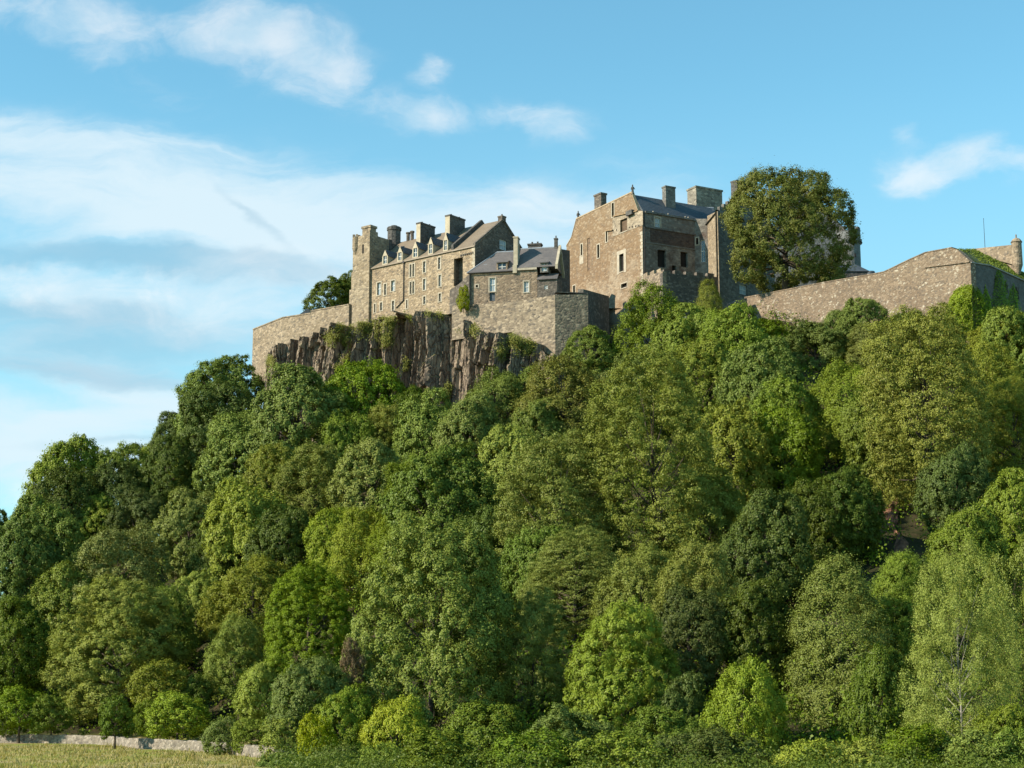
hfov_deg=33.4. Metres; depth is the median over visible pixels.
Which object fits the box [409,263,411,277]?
window
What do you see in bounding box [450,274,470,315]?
garden wall
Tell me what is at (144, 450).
broadleaf tree
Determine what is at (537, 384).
broadleaf tree
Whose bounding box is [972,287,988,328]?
ivy
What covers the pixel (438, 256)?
window
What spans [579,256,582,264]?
blocked window
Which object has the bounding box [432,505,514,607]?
broadleaf tree
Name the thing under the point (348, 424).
broadleaf tree
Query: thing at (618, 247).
palace
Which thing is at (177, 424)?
broadleaf tree
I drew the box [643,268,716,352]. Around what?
battlement wall
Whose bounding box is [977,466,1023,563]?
broadleaf tree
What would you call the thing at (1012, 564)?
broadleaf tree
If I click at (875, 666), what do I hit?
broadleaf tree
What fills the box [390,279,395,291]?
window
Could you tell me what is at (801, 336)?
broadleaf tree
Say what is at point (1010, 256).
parapet
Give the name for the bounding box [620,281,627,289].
window
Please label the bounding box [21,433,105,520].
broadleaf tree
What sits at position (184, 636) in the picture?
broadleaf tree
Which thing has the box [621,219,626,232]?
window
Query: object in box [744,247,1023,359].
long curtain wall
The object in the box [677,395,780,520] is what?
broadleaf tree
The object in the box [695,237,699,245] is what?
window
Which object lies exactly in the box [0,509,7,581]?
broadleaf tree
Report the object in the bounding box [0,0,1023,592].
sky
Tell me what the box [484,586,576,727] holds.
broadleaf tree
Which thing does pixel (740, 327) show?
broadleaf tree
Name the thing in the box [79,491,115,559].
broadleaf tree
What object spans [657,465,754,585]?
broadleaf tree
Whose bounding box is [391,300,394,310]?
window
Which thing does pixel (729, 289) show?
gabled block
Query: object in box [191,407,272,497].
broadleaf tree
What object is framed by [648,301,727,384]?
broadleaf tree
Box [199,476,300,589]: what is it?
broadleaf tree
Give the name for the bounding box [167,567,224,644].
broadleaf tree
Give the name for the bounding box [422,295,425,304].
window
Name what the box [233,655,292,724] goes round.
broadleaf tree
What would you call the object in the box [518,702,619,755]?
bush
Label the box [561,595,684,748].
broadleaf tree
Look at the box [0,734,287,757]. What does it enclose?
field wall
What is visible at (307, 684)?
broadleaf tree
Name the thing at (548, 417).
broadleaf tree
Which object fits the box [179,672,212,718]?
bush
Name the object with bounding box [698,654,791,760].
broadleaf tree
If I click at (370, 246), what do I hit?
stair tower
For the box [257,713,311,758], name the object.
bush
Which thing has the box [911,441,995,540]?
broadleaf tree
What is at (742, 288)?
window
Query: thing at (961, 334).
broadleaf tree
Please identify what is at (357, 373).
broadleaf tree
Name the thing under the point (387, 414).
broadleaf tree
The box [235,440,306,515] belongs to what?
broadleaf tree
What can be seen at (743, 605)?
broadleaf tree
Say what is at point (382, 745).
bush
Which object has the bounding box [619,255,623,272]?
window
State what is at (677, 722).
bush
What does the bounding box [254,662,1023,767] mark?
undergrowth
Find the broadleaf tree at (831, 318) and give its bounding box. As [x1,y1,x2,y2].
[808,309,860,360]
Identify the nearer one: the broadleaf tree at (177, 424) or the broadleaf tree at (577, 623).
the broadleaf tree at (577, 623)
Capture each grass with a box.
[0,742,276,767]
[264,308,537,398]
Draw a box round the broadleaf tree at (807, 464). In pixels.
[741,404,826,494]
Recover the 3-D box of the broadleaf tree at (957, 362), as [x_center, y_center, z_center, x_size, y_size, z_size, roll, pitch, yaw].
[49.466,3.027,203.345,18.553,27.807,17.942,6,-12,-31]
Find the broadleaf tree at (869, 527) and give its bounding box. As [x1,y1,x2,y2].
[804,464,888,565]
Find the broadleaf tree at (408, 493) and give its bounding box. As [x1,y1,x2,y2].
[375,440,502,576]
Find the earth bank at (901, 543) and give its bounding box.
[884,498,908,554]
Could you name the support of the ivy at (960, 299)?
attached to the long curtain wall at (922, 281)
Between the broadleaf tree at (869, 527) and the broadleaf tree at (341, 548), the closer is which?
the broadleaf tree at (869, 527)
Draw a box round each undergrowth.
[0,301,1023,756]
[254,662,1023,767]
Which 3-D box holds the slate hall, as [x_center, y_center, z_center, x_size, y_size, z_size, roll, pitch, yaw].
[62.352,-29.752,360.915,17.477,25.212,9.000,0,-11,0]
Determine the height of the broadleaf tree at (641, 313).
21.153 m
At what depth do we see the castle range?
316.80 m
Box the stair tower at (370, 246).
[349,225,395,328]
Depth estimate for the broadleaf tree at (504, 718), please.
133.59 m
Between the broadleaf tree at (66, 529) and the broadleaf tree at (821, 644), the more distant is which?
the broadleaf tree at (66, 529)
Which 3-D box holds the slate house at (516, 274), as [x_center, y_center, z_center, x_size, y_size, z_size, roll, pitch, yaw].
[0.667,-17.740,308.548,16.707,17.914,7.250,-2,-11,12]
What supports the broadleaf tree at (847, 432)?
on the ground at (908, 528)
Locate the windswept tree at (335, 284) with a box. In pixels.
[301,273,350,310]
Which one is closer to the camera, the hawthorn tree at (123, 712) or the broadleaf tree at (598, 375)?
the hawthorn tree at (123, 712)
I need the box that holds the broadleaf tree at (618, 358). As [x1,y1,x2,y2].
[601,350,674,443]
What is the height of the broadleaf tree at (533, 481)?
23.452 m
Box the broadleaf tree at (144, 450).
[134,443,174,489]
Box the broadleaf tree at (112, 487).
[84,459,153,552]
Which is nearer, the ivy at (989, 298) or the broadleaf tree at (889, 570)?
the broadleaf tree at (889, 570)
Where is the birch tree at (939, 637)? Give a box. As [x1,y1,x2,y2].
[892,532,1023,741]
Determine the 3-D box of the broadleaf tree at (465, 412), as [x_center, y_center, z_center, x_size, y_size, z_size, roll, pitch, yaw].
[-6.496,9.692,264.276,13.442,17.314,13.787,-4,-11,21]
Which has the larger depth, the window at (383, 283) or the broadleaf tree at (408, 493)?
the window at (383, 283)
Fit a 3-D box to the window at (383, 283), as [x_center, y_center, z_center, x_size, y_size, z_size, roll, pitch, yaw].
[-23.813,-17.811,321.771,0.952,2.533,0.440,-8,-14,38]
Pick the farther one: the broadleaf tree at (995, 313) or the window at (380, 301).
the window at (380, 301)
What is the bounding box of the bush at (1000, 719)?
[970,698,1023,758]
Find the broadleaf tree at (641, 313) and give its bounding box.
[609,279,692,369]
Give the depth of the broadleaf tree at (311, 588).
194.60 m
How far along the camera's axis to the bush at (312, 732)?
137.53 m
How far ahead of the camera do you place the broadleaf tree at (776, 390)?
226.06 m
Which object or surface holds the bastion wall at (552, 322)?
on the castle ground
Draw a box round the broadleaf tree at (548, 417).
[511,395,570,475]
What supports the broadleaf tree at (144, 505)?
on the ground at (908, 528)
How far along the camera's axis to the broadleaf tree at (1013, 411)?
211.44 m
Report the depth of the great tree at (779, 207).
300.96 m
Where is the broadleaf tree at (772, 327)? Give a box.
[738,317,805,352]
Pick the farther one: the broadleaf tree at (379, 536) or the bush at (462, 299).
the bush at (462, 299)
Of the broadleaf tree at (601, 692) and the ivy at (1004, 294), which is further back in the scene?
the ivy at (1004, 294)
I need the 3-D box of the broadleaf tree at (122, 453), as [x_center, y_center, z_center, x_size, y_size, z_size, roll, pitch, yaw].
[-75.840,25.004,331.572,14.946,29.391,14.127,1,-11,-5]
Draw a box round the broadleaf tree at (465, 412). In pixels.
[433,390,503,483]
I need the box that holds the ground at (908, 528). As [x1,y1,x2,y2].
[0,320,1023,767]
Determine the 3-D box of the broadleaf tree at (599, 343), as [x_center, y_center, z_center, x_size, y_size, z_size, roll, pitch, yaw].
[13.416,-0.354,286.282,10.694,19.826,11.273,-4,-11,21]
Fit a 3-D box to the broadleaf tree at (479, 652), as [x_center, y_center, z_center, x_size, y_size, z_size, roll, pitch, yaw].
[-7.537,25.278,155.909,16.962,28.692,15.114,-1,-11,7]
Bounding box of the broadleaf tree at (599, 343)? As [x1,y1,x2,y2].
[560,325,616,381]
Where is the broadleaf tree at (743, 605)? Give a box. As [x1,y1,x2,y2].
[718,576,799,692]
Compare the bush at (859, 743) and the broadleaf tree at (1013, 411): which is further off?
the broadleaf tree at (1013, 411)
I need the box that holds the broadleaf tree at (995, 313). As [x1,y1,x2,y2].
[969,304,1023,387]
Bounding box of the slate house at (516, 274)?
[467,236,564,334]
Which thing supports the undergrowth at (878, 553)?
on the ground at (908, 528)
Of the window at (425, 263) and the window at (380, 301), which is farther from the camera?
the window at (380, 301)
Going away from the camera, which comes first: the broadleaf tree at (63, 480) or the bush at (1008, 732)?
the bush at (1008, 732)
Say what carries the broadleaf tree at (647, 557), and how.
on the ground at (908, 528)
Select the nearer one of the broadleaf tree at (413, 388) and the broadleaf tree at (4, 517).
the broadleaf tree at (413, 388)
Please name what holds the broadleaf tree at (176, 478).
on the ground at (908, 528)
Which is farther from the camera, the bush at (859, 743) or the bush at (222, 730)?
the bush at (222, 730)
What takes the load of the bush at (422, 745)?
on the ground at (908, 528)
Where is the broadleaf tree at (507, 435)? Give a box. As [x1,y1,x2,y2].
[470,420,556,520]
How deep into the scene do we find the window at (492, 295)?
306.15 m
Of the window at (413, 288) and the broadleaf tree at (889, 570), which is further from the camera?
the window at (413, 288)
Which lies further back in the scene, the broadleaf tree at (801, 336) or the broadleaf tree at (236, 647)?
the broadleaf tree at (801, 336)
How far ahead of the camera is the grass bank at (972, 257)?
282.93 m
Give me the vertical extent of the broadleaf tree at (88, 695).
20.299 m
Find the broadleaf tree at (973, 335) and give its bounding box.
[966,320,1023,362]
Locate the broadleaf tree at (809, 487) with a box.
[779,475,860,572]
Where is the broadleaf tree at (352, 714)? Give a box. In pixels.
[308,681,378,753]
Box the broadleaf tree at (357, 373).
[322,356,406,446]
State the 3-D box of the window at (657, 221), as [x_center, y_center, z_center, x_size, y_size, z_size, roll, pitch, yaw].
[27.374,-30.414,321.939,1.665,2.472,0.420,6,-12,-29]
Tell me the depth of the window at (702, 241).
324.63 m
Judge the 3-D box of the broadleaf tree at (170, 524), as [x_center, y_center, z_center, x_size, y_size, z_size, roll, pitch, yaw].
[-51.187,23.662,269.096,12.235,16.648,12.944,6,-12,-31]
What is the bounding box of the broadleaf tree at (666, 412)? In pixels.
[576,340,739,597]
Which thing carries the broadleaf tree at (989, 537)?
on the ground at (908, 528)
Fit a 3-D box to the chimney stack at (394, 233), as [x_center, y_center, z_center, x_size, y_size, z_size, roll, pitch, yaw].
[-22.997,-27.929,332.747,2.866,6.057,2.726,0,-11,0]
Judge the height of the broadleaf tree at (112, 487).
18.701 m
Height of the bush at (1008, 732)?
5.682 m
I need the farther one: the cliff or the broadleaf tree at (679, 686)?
the cliff
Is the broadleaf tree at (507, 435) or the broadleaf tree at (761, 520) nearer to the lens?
the broadleaf tree at (761, 520)
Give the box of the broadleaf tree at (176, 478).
[153,452,203,526]
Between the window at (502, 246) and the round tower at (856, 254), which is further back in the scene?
the round tower at (856, 254)
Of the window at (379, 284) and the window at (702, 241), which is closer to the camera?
the window at (379, 284)
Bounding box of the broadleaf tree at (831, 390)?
[808,357,877,462]
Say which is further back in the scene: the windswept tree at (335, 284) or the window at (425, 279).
the windswept tree at (335, 284)
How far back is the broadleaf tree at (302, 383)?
280.18 m
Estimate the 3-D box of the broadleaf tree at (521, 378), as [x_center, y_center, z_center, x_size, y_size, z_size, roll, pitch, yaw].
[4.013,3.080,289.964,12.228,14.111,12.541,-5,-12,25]
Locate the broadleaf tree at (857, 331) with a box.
[842,320,910,375]
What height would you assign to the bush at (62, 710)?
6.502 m
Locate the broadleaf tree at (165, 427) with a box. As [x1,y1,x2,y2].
[148,410,191,462]
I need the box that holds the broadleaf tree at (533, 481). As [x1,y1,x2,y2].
[482,422,629,612]
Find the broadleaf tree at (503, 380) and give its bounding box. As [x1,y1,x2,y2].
[463,364,524,449]
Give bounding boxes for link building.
[544,249,569,294]
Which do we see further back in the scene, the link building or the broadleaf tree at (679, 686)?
the link building
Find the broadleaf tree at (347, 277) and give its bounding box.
[336,270,352,304]
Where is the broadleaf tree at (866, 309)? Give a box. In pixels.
[833,297,890,354]
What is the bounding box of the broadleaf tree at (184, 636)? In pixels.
[122,578,205,679]
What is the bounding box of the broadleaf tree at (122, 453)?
[88,440,155,503]
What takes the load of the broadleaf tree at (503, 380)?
on the ground at (908, 528)
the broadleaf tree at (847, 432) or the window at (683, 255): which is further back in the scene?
the window at (683, 255)
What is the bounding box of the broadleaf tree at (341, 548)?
[319,504,385,610]
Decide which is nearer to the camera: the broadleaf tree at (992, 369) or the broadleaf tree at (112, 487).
the broadleaf tree at (992, 369)
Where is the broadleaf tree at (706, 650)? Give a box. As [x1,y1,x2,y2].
[643,580,734,694]
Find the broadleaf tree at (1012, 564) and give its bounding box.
[969,532,1023,694]
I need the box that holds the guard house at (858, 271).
[830,265,874,277]
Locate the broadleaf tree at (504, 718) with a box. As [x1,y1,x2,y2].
[431,698,531,758]
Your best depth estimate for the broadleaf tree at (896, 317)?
265.76 m
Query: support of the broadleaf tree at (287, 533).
on the ground at (908, 528)
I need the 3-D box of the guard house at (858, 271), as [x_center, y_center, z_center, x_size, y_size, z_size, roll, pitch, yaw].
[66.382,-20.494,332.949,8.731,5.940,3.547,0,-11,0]
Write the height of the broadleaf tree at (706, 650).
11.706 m
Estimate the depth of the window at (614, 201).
328.65 m
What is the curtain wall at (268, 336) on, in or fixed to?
on the castle ground
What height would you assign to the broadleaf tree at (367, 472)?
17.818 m
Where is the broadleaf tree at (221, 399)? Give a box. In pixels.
[175,378,258,473]
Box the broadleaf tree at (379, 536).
[364,510,430,594]
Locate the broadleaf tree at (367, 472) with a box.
[324,435,401,531]
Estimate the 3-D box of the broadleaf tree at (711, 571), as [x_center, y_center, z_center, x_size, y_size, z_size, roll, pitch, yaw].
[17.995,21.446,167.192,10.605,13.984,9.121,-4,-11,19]
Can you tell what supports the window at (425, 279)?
in the castle range
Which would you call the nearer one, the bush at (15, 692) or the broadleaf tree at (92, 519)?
the bush at (15, 692)
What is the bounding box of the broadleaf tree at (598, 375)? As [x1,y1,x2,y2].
[570,367,627,447]
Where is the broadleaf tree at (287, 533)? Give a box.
[240,502,309,600]
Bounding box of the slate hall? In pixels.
[774,183,845,290]
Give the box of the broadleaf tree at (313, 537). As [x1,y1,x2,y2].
[301,504,373,593]
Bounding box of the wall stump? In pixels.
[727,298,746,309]
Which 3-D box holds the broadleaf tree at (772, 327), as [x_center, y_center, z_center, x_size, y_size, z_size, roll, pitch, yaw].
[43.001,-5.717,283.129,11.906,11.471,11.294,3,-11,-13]
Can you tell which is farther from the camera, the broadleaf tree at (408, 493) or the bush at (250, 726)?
the broadleaf tree at (408, 493)
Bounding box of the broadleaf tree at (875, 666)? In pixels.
[837,640,919,744]
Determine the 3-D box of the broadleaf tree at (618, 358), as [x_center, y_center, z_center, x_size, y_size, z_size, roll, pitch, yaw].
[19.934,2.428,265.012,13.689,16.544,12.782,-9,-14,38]
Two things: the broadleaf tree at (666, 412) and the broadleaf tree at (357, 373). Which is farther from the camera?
the broadleaf tree at (357, 373)
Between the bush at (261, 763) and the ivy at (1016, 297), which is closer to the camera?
the bush at (261, 763)
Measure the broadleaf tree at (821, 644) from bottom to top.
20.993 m
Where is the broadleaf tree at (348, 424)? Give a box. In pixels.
[314,407,377,486]
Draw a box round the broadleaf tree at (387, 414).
[357,402,410,462]
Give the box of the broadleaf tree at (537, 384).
[510,342,611,468]
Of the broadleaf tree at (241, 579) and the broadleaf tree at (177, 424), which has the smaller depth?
the broadleaf tree at (241, 579)
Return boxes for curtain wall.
[252,304,350,380]
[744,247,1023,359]
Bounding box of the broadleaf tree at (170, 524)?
[149,483,222,578]
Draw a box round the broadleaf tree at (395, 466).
[367,452,433,520]
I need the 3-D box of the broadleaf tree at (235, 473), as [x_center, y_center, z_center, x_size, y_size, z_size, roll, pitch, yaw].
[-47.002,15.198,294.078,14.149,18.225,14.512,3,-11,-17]
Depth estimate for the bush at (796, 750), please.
120.20 m
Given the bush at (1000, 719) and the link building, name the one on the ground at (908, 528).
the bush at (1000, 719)
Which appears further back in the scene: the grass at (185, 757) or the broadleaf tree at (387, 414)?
the broadleaf tree at (387, 414)
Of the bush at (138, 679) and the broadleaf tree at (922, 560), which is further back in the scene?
the bush at (138, 679)
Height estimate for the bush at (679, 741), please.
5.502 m
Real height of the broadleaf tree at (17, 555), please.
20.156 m
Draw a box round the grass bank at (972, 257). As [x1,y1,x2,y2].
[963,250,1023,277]
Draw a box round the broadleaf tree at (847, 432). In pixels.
[838,385,918,492]
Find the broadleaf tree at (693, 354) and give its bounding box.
[659,336,736,440]
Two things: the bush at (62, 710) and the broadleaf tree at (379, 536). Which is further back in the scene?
the broadleaf tree at (379, 536)
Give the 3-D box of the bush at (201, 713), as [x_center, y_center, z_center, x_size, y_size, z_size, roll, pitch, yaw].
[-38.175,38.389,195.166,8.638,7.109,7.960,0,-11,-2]
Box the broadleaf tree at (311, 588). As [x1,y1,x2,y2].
[261,559,360,697]
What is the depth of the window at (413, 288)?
317.18 m
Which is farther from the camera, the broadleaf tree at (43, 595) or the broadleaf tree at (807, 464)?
the broadleaf tree at (43, 595)
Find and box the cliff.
[263,310,579,448]
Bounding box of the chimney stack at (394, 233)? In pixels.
[387,225,401,244]
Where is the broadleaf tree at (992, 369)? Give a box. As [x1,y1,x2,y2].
[951,336,1023,438]
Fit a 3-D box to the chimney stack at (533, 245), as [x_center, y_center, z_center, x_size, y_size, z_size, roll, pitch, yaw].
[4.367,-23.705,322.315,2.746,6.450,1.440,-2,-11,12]
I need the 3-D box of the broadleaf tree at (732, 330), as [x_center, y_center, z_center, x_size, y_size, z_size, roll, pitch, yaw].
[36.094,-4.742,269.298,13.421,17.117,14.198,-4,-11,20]
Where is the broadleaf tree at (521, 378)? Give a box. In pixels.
[508,365,537,419]
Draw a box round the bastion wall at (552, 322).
[452,289,609,361]
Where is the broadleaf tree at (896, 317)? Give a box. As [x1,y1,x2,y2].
[872,309,928,362]
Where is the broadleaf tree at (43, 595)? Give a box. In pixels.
[24,556,107,663]
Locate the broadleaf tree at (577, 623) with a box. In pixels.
[515,524,625,649]
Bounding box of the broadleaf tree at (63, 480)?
[21,464,102,564]
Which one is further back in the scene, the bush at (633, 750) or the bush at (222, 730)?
the bush at (222, 730)
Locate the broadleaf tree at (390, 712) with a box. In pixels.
[356,694,431,757]
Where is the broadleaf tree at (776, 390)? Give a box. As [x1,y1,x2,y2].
[740,371,821,467]
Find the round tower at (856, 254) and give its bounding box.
[836,226,861,266]
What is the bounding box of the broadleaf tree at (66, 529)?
[4,493,89,602]
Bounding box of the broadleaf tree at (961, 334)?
[908,318,969,376]
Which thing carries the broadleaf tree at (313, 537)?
on the ground at (908, 528)
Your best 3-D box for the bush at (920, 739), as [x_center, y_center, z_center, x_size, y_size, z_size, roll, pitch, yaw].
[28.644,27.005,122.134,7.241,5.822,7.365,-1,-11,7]
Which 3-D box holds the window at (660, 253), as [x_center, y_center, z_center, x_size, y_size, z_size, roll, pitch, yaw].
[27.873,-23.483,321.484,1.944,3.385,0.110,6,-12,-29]
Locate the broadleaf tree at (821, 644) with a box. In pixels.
[769,551,924,730]
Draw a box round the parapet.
[976,235,1022,274]
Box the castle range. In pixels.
[370,214,521,329]
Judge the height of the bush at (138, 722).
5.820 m
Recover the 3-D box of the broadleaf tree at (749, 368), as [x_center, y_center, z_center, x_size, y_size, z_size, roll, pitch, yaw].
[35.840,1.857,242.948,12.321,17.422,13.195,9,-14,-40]
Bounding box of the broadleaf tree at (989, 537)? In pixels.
[923,502,1016,618]
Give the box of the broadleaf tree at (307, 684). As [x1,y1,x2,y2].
[263,652,351,750]
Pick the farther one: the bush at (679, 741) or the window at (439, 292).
the window at (439, 292)
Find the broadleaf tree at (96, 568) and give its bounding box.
[58,519,174,654]
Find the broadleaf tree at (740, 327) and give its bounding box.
[720,312,759,355]
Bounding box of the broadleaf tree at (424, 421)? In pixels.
[391,386,467,466]
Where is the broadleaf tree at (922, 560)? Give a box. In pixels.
[853,547,948,664]
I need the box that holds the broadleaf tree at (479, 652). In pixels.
[338,503,521,750]
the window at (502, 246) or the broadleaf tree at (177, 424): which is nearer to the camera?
the window at (502, 246)
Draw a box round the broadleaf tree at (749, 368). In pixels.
[712,334,805,414]
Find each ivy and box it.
[944,283,973,331]
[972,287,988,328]
[983,284,992,322]
[991,265,1010,320]
[1007,283,1021,318]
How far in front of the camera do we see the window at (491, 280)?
306.38 m
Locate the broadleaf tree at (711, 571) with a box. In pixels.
[646,530,750,659]
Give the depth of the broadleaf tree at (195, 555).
247.11 m
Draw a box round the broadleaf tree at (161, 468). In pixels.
[134,433,199,509]
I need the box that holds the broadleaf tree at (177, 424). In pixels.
[169,402,204,477]
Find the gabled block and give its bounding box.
[705,180,774,308]
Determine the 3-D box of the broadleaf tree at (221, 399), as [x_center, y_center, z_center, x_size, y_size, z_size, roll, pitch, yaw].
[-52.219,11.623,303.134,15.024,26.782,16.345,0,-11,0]
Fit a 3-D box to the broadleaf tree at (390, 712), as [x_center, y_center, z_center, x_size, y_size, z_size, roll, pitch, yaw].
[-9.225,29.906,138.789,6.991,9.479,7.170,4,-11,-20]
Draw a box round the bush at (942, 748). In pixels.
[906,732,972,765]
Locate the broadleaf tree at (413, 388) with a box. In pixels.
[379,384,437,452]
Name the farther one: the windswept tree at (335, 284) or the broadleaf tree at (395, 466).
the windswept tree at (335, 284)
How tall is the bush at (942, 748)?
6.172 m
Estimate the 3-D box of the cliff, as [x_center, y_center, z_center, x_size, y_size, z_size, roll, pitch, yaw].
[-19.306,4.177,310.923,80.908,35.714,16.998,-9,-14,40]
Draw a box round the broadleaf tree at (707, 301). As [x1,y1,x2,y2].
[695,279,723,339]
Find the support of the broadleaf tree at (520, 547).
on the ground at (908, 528)
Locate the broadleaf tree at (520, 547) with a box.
[495,520,590,633]
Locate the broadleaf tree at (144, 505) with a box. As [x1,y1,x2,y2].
[103,484,167,569]
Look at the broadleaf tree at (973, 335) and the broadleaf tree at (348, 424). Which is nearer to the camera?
the broadleaf tree at (973, 335)
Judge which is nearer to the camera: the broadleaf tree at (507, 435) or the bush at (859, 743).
the bush at (859, 743)
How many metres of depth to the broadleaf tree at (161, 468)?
295.49 m
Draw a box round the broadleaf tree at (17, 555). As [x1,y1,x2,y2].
[0,511,60,620]
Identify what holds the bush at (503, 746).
on the ground at (908, 528)
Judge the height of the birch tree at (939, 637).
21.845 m
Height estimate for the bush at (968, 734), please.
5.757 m
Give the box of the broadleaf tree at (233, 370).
[173,354,264,423]
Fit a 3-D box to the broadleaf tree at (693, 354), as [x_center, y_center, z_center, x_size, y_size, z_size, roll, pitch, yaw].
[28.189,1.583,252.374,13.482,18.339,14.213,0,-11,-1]
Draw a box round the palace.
[566,184,722,365]
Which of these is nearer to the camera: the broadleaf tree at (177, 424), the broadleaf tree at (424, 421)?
the broadleaf tree at (424, 421)
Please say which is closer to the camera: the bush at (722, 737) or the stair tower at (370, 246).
the bush at (722, 737)
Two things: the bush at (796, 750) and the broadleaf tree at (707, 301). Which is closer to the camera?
the bush at (796, 750)
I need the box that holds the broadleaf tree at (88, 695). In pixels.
[32,573,193,729]
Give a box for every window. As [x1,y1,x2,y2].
[376,281,381,295]
[379,301,382,311]
[383,283,386,295]
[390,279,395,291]
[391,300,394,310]
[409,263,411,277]
[411,280,414,294]
[412,263,414,277]
[422,260,426,273]
[422,277,426,290]
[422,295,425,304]
[437,256,440,269]
[437,273,441,287]
[438,292,441,302]
[488,277,495,292]
[490,292,494,300]
[499,240,505,250]
[523,280,529,292]
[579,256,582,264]
[611,201,614,217]
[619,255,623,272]
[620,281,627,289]
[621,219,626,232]
[654,216,660,227]
[657,250,663,266]
[680,252,685,266]
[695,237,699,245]
[701,240,704,261]
[739,284,745,294]
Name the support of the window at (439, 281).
in the castle range
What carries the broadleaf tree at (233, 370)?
on the ground at (908, 528)
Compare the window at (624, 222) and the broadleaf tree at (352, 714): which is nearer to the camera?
the broadleaf tree at (352, 714)
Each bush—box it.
[0,683,48,742]
[29,694,76,736]
[125,657,189,738]
[132,699,160,737]
[140,688,214,739]
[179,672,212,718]
[200,715,241,754]
[229,717,269,754]
[252,750,291,766]
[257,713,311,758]
[296,710,339,758]
[313,742,359,763]
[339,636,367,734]
[356,741,399,764]
[393,724,503,767]
[456,284,469,312]
[470,725,575,767]
[518,702,619,755]
[557,728,667,767]
[609,704,718,759]
[635,732,720,767]
[667,722,772,767]
[764,737,848,767]
[814,736,895,767]
[866,722,953,766]
[906,732,972,765]
[938,726,1023,767]
[970,698,1023,758]
[984,726,1023,767]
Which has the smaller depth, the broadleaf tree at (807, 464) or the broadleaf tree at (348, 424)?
the broadleaf tree at (807, 464)
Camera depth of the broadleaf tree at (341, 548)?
222.39 m
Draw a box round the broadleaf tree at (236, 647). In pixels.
[201,611,265,705]
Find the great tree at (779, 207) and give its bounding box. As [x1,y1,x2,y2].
[717,155,863,292]
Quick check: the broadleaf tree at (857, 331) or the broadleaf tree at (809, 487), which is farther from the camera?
the broadleaf tree at (857, 331)
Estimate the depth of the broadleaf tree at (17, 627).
224.60 m
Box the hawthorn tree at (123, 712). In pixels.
[98,693,135,748]
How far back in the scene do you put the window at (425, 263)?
316.33 m
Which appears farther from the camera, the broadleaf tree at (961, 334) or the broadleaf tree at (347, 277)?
the broadleaf tree at (347, 277)
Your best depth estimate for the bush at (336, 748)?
130.99 m
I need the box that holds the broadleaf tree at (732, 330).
[695,296,778,392]
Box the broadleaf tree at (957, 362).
[849,300,1007,519]
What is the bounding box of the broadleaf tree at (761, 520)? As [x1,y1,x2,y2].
[715,483,817,611]
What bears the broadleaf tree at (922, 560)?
on the ground at (908, 528)
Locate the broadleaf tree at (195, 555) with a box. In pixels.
[183,527,242,605]
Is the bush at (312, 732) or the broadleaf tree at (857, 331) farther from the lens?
the broadleaf tree at (857, 331)
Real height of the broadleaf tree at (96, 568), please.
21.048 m
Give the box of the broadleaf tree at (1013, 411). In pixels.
[973,373,1023,488]
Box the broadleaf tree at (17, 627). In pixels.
[0,595,55,702]
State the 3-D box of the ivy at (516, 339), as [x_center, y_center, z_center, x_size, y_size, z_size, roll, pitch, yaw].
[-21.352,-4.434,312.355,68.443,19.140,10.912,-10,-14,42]
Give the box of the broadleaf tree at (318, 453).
[269,438,356,529]
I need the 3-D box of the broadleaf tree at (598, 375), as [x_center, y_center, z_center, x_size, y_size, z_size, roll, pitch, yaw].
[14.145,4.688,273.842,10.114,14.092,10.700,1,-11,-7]
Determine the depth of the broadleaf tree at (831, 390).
226.44 m
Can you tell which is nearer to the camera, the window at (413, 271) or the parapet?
the parapet
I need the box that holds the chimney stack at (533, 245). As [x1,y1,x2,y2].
[527,242,542,247]
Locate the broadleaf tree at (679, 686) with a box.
[649,669,718,735]
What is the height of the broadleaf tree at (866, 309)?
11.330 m
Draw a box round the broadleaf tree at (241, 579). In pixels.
[194,549,298,659]
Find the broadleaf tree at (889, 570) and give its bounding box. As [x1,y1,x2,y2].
[859,546,954,683]
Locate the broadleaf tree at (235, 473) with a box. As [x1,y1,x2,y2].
[200,428,248,509]
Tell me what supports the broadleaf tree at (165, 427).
on the ground at (908, 528)
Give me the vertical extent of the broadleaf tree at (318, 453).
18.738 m
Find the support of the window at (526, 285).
in the slate house at (516, 274)
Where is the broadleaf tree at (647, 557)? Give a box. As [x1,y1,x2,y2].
[589,540,683,657]
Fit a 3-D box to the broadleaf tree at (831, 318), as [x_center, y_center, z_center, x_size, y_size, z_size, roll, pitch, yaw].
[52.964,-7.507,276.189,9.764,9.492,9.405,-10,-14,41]
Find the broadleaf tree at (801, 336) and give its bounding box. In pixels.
[779,318,849,371]
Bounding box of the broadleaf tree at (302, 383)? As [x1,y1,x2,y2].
[244,359,350,487]

